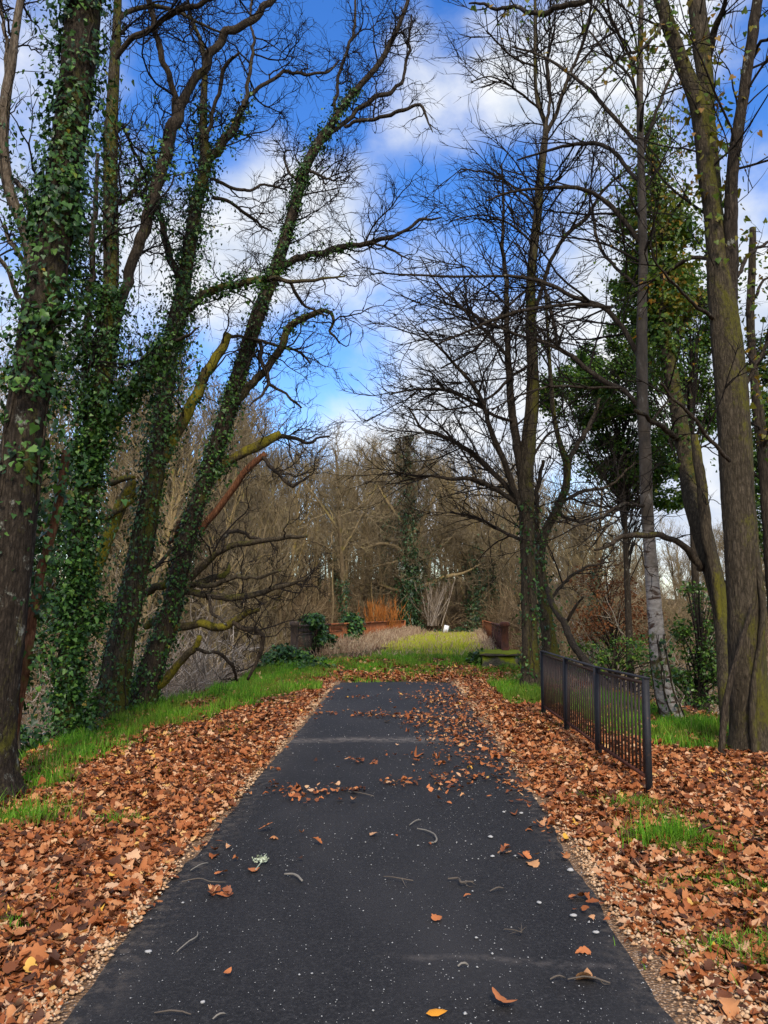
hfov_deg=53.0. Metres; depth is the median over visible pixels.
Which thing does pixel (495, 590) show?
bare tree
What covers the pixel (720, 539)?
bare tree
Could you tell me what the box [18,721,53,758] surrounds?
ivy bush
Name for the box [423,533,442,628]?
bare tree
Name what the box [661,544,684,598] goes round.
bare tree
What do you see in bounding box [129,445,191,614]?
bare tree
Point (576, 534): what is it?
bare tree
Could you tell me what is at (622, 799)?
grass tuft
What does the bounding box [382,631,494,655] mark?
track grass
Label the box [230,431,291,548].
bare tree
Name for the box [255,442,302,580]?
bare tree
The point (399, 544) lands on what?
bare tree
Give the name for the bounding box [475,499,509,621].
bare tree
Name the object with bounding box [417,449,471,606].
bare tree
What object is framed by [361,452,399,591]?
bare tree
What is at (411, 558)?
ivied oak
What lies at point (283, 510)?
bare tree
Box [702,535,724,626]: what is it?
bare tree
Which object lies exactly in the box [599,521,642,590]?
bare tree
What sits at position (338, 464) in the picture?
bare tree
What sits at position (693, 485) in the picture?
ivy tree
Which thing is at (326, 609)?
brown thicket
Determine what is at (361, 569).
bare tree
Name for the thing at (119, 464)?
bare tree
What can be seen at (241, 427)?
bare tree
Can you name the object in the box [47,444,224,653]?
bare tree
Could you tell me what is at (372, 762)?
leaf pile
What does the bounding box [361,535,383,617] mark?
bare tree
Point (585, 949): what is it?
fallen leaf
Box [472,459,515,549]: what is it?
bare tree
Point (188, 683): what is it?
bramble thicket
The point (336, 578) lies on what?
bare tree
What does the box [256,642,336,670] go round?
ivy bush
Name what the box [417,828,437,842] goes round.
stick
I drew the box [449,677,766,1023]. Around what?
gravel shoulder
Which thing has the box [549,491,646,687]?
bare tree
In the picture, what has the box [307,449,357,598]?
bare tree
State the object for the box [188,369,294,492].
bare tree
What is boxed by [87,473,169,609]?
mossy tree
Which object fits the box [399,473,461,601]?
bare tree
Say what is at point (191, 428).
bare tree
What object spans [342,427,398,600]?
bare tree
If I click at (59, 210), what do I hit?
ivy tree
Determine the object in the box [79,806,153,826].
grass tuft
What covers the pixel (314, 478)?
bare tree
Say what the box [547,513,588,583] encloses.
bare tree
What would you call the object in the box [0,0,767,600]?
sky
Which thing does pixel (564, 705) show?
bar fence
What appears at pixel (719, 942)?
grass tuft
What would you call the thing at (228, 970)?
fallen leaf
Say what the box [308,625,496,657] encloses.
dry grass
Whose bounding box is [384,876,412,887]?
stick
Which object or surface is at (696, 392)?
holly tree
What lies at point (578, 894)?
fallen leaf
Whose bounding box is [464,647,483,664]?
leafy plant
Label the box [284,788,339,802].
leaf pile
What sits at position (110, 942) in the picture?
pale chips
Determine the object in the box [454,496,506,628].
bare tree
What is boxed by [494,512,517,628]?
bare tree
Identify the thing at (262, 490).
bare tree
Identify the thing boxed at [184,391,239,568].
bare tree
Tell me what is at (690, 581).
bare tree
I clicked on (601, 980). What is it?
stick
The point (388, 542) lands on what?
bare tree
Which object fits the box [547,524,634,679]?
bare tree
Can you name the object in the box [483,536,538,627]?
bare tree
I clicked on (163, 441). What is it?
oak tree
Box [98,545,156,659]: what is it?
bare tree
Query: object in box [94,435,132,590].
bare tree
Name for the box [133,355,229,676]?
bare tree
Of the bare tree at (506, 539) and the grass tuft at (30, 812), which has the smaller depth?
the grass tuft at (30, 812)
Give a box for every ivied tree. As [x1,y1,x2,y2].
[265,414,400,637]
[323,445,427,619]
[429,477,518,628]
[455,509,519,622]
[543,479,620,682]
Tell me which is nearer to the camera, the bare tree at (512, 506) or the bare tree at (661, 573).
the bare tree at (661, 573)
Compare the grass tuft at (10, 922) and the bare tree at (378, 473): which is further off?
the bare tree at (378, 473)
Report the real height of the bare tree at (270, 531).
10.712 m
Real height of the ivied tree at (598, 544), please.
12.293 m
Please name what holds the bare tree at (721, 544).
on the ground at (438, 627)
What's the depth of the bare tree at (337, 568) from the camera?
58.60 m
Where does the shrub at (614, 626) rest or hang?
on the ground at (438, 627)
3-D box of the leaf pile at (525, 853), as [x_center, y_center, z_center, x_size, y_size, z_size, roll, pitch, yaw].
[0.836,2.150,4.885,0.262,0.076,0.146,-7,-10,44]
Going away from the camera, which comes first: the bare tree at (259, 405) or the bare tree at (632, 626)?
the bare tree at (632, 626)
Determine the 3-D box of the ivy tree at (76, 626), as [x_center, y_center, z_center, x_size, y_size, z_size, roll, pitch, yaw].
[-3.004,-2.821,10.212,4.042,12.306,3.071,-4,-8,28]
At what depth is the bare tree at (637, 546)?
81.36 m
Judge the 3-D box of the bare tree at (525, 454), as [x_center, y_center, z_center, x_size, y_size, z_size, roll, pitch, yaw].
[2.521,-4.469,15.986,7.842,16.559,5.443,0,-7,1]
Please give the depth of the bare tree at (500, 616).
53.99 m
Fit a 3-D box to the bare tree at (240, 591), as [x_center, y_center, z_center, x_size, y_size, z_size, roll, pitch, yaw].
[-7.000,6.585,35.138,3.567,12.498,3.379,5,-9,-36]
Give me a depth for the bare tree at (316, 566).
56.70 m
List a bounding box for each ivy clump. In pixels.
[298,612,339,654]
[339,612,365,649]
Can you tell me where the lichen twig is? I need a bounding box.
[252,854,268,869]
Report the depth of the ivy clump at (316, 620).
21.91 m
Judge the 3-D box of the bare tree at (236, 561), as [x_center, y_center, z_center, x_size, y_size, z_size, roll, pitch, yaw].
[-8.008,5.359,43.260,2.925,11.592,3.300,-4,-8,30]
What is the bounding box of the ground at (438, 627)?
[0,577,767,1022]
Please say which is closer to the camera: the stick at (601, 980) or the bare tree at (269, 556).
the stick at (601, 980)
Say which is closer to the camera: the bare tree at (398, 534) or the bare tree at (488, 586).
the bare tree at (488, 586)
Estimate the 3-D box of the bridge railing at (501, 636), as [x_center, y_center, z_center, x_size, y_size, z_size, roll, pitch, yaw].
[4.820,5.386,35.064,0.249,1.451,32.771,-1,-7,6]
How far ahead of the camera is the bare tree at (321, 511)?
104.03 m
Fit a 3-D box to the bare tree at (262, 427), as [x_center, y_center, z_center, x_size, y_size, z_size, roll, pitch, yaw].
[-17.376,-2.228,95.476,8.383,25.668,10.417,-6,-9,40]
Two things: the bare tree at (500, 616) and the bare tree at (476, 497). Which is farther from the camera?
the bare tree at (476, 497)
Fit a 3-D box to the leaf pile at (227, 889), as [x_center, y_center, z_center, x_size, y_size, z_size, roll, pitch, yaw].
[-0.905,2.073,4.199,0.149,0.069,0.093,-3,-8,26]
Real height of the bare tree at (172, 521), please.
19.316 m
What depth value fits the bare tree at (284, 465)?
81.65 m
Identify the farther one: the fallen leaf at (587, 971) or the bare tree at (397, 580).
the bare tree at (397, 580)
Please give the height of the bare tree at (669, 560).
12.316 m
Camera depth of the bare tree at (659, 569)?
61.23 m
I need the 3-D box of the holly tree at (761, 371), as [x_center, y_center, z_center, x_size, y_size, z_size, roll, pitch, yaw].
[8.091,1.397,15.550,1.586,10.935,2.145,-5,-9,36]
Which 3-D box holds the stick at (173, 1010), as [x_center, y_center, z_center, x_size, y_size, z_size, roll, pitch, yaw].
[-0.813,1.924,2.963,0.149,0.020,0.010,-1,-7,7]
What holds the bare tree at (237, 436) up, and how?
on the ground at (438, 627)
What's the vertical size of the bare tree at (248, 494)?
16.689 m
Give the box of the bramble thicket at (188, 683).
[21,567,718,744]
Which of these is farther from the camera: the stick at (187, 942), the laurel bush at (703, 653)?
the laurel bush at (703, 653)
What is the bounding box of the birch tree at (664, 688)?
[328,0,736,716]
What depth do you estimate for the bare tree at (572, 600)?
37.24 m
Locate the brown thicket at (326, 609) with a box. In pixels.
[21,550,767,731]
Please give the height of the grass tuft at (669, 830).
0.272 m
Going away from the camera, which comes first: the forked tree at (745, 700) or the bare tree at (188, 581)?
the forked tree at (745, 700)
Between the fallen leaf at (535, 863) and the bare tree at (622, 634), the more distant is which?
the bare tree at (622, 634)
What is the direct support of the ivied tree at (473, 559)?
on the ground at (438, 627)
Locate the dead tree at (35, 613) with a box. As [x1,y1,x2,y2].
[17,449,127,744]
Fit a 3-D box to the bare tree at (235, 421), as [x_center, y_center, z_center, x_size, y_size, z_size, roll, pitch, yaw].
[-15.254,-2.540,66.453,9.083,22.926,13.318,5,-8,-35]
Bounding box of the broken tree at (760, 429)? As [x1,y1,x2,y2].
[690,217,767,615]
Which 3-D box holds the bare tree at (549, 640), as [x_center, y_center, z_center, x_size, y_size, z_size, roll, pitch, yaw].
[4.745,-1.214,18.079,5.538,10.463,3.697,2,-7,-17]
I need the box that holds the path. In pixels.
[62,682,675,1023]
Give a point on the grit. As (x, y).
(465, 1013)
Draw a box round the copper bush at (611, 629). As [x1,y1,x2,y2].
[559,556,667,688]
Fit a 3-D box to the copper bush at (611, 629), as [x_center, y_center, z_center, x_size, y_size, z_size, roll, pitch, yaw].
[6.331,3.587,21.299,2.832,4.874,3.314,0,-7,1]
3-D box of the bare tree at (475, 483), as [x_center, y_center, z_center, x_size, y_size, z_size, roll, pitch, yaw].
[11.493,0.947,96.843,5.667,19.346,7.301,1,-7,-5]
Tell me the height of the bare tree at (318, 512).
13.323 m
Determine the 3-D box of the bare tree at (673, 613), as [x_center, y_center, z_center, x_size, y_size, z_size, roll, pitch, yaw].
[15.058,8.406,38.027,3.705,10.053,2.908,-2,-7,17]
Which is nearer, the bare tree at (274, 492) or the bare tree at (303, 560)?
the bare tree at (303, 560)
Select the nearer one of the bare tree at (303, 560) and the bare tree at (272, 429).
the bare tree at (303, 560)
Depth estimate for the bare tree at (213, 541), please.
41.18 m
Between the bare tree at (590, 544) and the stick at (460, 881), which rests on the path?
the stick at (460, 881)
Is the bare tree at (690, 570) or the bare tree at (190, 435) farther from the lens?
the bare tree at (690, 570)
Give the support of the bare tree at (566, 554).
on the ground at (438, 627)
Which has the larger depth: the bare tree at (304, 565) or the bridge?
the bare tree at (304, 565)
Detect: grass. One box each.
[0,652,766,968]
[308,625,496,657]
[341,644,495,659]
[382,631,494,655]
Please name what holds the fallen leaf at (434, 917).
on the path
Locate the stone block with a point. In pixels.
(495, 656)
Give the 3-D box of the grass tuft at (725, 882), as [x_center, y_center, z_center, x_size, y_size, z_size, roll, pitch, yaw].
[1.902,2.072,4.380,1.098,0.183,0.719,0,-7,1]
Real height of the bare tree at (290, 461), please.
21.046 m
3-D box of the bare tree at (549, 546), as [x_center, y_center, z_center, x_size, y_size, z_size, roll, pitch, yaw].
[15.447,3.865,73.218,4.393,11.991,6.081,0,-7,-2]
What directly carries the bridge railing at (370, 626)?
on the bridge
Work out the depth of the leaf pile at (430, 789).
6.60 m
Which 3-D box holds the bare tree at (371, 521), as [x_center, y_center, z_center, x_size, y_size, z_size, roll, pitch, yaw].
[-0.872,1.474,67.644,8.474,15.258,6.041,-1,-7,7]
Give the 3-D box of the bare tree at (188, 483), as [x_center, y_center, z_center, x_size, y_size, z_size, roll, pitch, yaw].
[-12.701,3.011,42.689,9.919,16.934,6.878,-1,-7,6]
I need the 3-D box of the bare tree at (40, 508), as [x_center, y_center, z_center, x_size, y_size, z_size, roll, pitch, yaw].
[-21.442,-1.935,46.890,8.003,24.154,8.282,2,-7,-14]
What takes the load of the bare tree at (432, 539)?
on the ground at (438, 627)
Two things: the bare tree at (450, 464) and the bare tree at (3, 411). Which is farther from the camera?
the bare tree at (450, 464)
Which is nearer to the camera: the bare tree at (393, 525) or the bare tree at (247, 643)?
the bare tree at (247, 643)
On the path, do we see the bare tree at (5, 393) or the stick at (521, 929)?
the stick at (521, 929)
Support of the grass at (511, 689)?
on the ground at (438, 627)
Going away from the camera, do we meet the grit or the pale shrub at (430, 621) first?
the grit
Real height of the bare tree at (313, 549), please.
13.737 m
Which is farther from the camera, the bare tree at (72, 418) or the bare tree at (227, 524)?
the bare tree at (72, 418)
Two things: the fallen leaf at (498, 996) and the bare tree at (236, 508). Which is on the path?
the fallen leaf at (498, 996)
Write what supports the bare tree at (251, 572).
on the ground at (438, 627)
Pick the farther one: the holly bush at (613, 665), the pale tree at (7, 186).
the holly bush at (613, 665)
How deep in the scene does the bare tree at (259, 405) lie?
69.44 m
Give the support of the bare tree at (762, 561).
on the ground at (438, 627)
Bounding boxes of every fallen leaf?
[224,967,231,972]
[426,1009,446,1015]
[431,914,441,920]
[492,987,515,1002]
[526,859,539,866]
[569,892,583,896]
[575,946,590,954]
[575,968,594,979]
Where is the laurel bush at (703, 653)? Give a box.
[664,580,718,716]
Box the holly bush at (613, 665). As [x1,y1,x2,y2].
[563,630,680,694]
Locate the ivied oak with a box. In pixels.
[322,417,502,630]
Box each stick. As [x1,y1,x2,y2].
[154,1009,190,1014]
[176,931,197,951]
[182,878,225,882]
[284,873,302,881]
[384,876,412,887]
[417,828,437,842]
[448,877,475,886]
[504,925,524,933]
[567,974,609,984]
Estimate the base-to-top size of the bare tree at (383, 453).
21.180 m
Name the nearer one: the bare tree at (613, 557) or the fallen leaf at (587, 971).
the fallen leaf at (587, 971)
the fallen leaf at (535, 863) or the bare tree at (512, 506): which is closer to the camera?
the fallen leaf at (535, 863)
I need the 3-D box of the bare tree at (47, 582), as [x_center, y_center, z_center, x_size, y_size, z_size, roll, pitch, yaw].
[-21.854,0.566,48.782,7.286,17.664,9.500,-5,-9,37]
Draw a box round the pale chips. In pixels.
[0,678,767,1023]
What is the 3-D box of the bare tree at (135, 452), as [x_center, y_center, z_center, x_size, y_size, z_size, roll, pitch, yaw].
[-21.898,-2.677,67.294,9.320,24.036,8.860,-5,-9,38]
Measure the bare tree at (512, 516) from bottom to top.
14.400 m
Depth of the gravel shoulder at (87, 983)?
4.20 m
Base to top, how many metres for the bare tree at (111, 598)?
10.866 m
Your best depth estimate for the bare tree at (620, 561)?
62.83 m
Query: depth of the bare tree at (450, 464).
74.49 m
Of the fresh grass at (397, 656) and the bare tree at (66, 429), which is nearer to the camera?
the fresh grass at (397, 656)
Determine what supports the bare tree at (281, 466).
on the ground at (438, 627)
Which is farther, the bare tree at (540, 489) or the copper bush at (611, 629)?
the bare tree at (540, 489)
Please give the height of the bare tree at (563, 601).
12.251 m
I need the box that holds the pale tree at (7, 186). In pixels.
[0,0,107,758]
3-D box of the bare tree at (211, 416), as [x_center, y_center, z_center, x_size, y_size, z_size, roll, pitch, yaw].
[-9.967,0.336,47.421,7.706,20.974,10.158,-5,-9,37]
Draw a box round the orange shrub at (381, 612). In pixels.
[358,593,411,627]
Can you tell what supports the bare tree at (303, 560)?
on the ground at (438, 627)
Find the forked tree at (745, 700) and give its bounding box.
[442,0,767,754]
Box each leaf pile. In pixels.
[206,884,232,896]
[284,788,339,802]
[350,757,377,763]
[427,777,470,803]
[498,843,538,858]
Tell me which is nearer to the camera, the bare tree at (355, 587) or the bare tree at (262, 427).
the bare tree at (355, 587)
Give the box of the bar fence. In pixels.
[540,650,652,792]
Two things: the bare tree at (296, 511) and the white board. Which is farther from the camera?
the bare tree at (296, 511)
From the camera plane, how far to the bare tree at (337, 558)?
64.23 m
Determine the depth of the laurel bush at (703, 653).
14.24 m
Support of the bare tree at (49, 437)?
on the ground at (438, 627)
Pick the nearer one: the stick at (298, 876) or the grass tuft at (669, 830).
the stick at (298, 876)
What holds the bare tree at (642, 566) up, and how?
on the ground at (438, 627)
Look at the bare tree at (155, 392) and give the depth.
67.38 m
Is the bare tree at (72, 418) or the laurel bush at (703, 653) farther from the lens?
the bare tree at (72, 418)
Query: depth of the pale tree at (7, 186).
9.75 m
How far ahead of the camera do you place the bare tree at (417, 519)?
69.49 m
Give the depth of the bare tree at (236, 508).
61.17 m
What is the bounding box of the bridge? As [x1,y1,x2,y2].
[314,635,470,661]
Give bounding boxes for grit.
[61,691,666,1023]
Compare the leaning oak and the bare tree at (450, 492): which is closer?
the leaning oak
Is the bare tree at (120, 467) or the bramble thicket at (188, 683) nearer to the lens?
the bramble thicket at (188, 683)
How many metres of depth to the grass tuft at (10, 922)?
3.77 m
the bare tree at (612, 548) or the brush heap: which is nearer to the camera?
the brush heap
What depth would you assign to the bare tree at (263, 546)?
39.44 m
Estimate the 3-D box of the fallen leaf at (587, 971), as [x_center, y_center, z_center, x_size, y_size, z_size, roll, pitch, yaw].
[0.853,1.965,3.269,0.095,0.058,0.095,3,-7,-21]
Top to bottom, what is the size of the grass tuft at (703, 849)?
0.159 m
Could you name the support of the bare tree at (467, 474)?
on the ground at (438, 627)
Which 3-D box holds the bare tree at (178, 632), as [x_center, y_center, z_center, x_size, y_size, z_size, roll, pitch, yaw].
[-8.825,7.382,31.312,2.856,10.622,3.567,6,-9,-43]
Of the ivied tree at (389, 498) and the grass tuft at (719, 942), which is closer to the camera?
the grass tuft at (719, 942)
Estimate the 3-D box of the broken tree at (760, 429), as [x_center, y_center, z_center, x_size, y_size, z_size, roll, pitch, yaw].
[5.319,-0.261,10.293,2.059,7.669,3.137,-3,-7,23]
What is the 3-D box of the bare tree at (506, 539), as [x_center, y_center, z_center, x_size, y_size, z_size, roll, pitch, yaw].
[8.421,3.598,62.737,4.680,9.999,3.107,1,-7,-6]
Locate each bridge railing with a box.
[289,620,405,653]
[482,620,509,650]
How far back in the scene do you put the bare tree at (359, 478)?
101.31 m
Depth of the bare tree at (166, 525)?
41.53 m
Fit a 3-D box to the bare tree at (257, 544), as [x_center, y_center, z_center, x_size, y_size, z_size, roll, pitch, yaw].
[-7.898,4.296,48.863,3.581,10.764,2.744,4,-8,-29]
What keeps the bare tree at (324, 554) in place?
on the ground at (438, 627)
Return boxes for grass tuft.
[0,782,88,829]
[0,909,37,941]
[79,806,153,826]
[574,789,670,812]
[603,805,745,854]
[613,910,767,985]
[636,860,767,910]
[656,832,743,863]
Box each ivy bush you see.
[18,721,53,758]
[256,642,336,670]
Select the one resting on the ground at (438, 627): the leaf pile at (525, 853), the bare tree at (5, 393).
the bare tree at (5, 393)
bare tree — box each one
[0,289,80,681]
[0,352,45,526]
[0,364,38,555]
[0,399,69,655]
[1,391,73,540]
[9,317,122,529]
[31,390,271,682]
[35,434,68,623]
[41,298,221,685]
[45,368,79,513]
[46,333,136,554]
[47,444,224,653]
[58,341,196,597]
[68,340,196,505]
[85,559,142,670]
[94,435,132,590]
[97,423,251,654]
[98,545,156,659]
[100,358,220,681]
[100,398,139,595]
[115,325,228,518]
[115,391,169,537]
[128,379,232,681]
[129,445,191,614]
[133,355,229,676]
[137,564,197,670]
[147,417,289,686]
[151,553,241,673]
[154,370,287,665]
[175,396,209,456]
[180,500,210,670]
[181,484,249,674]
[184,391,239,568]
[184,427,263,577]
[188,356,274,614]
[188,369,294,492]
[188,484,277,680]
[191,523,266,676]
[192,474,240,562]
[193,440,256,591]
[194,375,278,591]
[201,379,270,607]
[202,414,307,622]
[210,392,275,573]
[210,441,305,662]
[216,558,280,674]
[219,561,274,678]
[220,506,267,658]
[225,477,329,652]
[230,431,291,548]
[232,448,290,580]
[232,503,262,606]
[235,393,286,494]
[239,461,315,638]
[239,498,270,657]
[244,509,286,654]
[249,449,298,598]
[250,403,294,506]
[253,603,282,652]
[254,441,309,563]
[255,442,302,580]
[257,422,334,602]
[257,483,288,604]
[259,425,326,619]
[266,445,320,599]
[267,440,298,583]
[270,433,309,501]
[285,441,330,565]
[290,520,312,617]
[294,483,335,609]
[295,529,312,612]
[298,478,336,597]
[302,477,330,590]
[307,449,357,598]
[308,523,331,612]
[309,450,333,585]
[309,522,329,599]
[310,519,345,626]
[311,505,338,612]
[314,458,355,598]
[314,459,369,612]
[317,0,696,686]
[317,459,363,579]
[319,435,363,553]
[326,490,359,581]
[330,442,375,585]
[330,449,421,607]
[333,460,386,609]
[333,492,373,611]
[342,427,393,589]
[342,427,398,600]
[348,445,377,599]
[350,525,375,615]
[356,431,399,571]
[356,483,398,616]
[359,516,382,620]
[360,447,402,586]
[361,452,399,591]
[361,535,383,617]
[366,455,423,613]
[372,495,398,618]
[375,448,425,611]
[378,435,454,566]
[378,485,432,572]
[382,499,427,607]
[386,544,403,620]
[394,482,434,607]
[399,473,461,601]
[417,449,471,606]
[417,482,444,598]
[418,452,506,622]
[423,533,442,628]
[424,442,478,607]
[426,483,463,620]
[428,506,453,630]
[438,482,483,562]
[438,491,475,613]
[439,487,473,610]
[447,451,519,622]
[449,540,473,625]
[453,260,674,676]
[453,445,484,556]
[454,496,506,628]
[458,447,492,571]
[459,497,510,614]
[466,470,486,525]
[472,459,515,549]
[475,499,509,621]
[477,505,512,621]
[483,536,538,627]
[485,453,534,600]
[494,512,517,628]
[497,477,535,546]
[501,504,519,612]
[503,483,569,588]
[504,525,519,627]
[507,464,553,501]
[516,467,551,517]
[535,476,583,614]
[537,459,617,663]
[539,510,564,578]
[539,543,618,671]
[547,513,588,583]
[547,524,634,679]
[548,493,599,655]
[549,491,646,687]
[556,535,578,625]
[566,510,604,605]
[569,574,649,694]
[580,517,641,596]
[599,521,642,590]
[604,529,630,588]
[604,587,643,695]
[608,514,636,599]
[611,579,647,677]
[614,546,632,603]
[618,514,657,601]
[630,557,642,600]
[631,544,668,625]
[631,546,678,613]
[634,530,661,596]
[657,512,684,612]
[658,558,668,604]
[659,522,689,618]
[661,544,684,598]
[661,586,717,691]
[670,546,721,622]
[670,555,702,615]
[671,550,691,602]
[700,526,724,593]
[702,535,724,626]
[712,519,723,559]
[713,521,723,564]
[718,515,767,633]
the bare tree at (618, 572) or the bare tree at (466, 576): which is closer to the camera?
the bare tree at (618, 572)
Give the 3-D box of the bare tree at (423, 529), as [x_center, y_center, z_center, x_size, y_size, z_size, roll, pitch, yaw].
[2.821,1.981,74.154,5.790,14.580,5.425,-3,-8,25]
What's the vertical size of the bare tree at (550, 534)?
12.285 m
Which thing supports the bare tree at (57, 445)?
on the ground at (438, 627)
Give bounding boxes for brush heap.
[433,626,480,632]
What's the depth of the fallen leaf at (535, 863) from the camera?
4.71 m
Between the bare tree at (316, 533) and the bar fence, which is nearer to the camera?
the bar fence
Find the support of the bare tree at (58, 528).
on the ground at (438, 627)
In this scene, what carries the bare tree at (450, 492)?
on the ground at (438, 627)
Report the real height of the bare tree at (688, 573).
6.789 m
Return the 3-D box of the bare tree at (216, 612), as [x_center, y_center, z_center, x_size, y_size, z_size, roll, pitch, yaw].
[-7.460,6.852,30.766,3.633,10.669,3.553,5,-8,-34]
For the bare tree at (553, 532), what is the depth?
70.40 m
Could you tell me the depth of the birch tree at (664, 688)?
11.84 m
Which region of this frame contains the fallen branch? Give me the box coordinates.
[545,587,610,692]
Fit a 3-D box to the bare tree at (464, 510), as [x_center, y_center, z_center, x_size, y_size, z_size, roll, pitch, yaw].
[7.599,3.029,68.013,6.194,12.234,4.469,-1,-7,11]
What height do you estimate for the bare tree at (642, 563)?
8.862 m
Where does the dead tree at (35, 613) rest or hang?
on the ground at (438, 627)
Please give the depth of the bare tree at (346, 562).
56.46 m
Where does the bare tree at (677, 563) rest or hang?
on the ground at (438, 627)
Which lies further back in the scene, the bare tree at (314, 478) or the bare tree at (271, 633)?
the bare tree at (314, 478)
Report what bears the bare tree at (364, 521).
on the ground at (438, 627)
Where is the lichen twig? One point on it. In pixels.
(262, 858)
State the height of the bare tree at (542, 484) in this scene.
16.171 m
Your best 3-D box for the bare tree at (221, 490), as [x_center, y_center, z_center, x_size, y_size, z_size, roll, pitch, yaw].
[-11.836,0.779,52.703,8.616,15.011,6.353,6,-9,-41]
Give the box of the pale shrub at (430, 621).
[398,577,456,625]
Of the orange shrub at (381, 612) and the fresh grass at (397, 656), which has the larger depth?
the orange shrub at (381, 612)
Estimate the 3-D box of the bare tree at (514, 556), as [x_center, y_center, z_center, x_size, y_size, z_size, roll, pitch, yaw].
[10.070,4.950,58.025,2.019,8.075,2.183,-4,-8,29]
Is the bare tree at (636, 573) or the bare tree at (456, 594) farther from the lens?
the bare tree at (456, 594)
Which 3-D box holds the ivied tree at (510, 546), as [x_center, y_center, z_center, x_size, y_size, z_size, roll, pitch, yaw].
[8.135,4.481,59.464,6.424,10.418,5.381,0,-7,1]
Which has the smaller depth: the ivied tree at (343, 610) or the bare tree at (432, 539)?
the ivied tree at (343, 610)
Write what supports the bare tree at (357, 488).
on the ground at (438, 627)
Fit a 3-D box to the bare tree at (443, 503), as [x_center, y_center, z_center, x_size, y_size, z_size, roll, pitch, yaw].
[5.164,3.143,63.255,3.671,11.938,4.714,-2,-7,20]
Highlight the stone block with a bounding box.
[479,649,520,666]
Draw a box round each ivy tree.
[0,0,157,802]
[10,0,305,748]
[537,72,765,726]
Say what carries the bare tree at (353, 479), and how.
on the ground at (438, 627)
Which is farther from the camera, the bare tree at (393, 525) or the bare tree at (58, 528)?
the bare tree at (393, 525)
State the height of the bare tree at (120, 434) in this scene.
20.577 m
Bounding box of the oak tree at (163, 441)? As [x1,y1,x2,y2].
[84,0,373,724]
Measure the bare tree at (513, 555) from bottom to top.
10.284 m
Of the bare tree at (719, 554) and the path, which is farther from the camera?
the bare tree at (719, 554)
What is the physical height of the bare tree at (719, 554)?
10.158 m
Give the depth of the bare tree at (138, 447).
45.75 m
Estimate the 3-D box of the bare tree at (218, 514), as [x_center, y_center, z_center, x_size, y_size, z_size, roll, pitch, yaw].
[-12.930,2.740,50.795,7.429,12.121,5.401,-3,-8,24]
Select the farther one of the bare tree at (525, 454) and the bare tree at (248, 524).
the bare tree at (248, 524)
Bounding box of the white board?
[443,625,448,632]
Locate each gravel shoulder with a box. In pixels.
[17,679,341,1023]
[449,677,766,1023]
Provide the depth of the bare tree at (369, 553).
56.27 m
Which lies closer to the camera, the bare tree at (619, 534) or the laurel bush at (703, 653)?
the laurel bush at (703, 653)
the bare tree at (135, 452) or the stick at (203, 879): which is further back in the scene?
the bare tree at (135, 452)
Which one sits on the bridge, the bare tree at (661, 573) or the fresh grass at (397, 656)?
the fresh grass at (397, 656)
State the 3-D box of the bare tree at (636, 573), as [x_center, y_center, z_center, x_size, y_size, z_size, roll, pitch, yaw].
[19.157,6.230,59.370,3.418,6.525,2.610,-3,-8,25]
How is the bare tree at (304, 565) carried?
on the ground at (438, 627)
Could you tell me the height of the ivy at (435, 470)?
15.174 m
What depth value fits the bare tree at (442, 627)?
56.00 m
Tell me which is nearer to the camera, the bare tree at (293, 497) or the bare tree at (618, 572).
the bare tree at (618, 572)
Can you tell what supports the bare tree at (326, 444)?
on the ground at (438, 627)
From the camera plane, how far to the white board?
48.39 m
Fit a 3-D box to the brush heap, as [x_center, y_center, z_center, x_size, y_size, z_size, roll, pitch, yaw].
[4.859,8.148,49.749,3.746,1.555,2.245,0,-7,1]
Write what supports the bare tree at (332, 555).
on the ground at (438, 627)
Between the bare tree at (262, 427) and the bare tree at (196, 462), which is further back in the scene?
the bare tree at (262, 427)
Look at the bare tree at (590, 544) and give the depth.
69.04 m
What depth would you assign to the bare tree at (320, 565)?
63.55 m
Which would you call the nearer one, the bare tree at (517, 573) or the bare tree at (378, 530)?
the bare tree at (517, 573)
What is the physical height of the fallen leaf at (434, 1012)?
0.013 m
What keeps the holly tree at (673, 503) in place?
on the ground at (438, 627)
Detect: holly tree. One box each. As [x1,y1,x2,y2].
[539,323,685,691]
[600,259,741,717]
[743,329,767,560]
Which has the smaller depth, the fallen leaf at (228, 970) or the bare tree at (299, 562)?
the fallen leaf at (228, 970)
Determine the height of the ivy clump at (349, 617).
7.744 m
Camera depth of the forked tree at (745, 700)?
9.01 m
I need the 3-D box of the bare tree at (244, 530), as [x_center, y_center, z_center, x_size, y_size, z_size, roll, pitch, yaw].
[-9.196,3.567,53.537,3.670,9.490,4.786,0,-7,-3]
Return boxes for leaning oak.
[129,0,471,709]

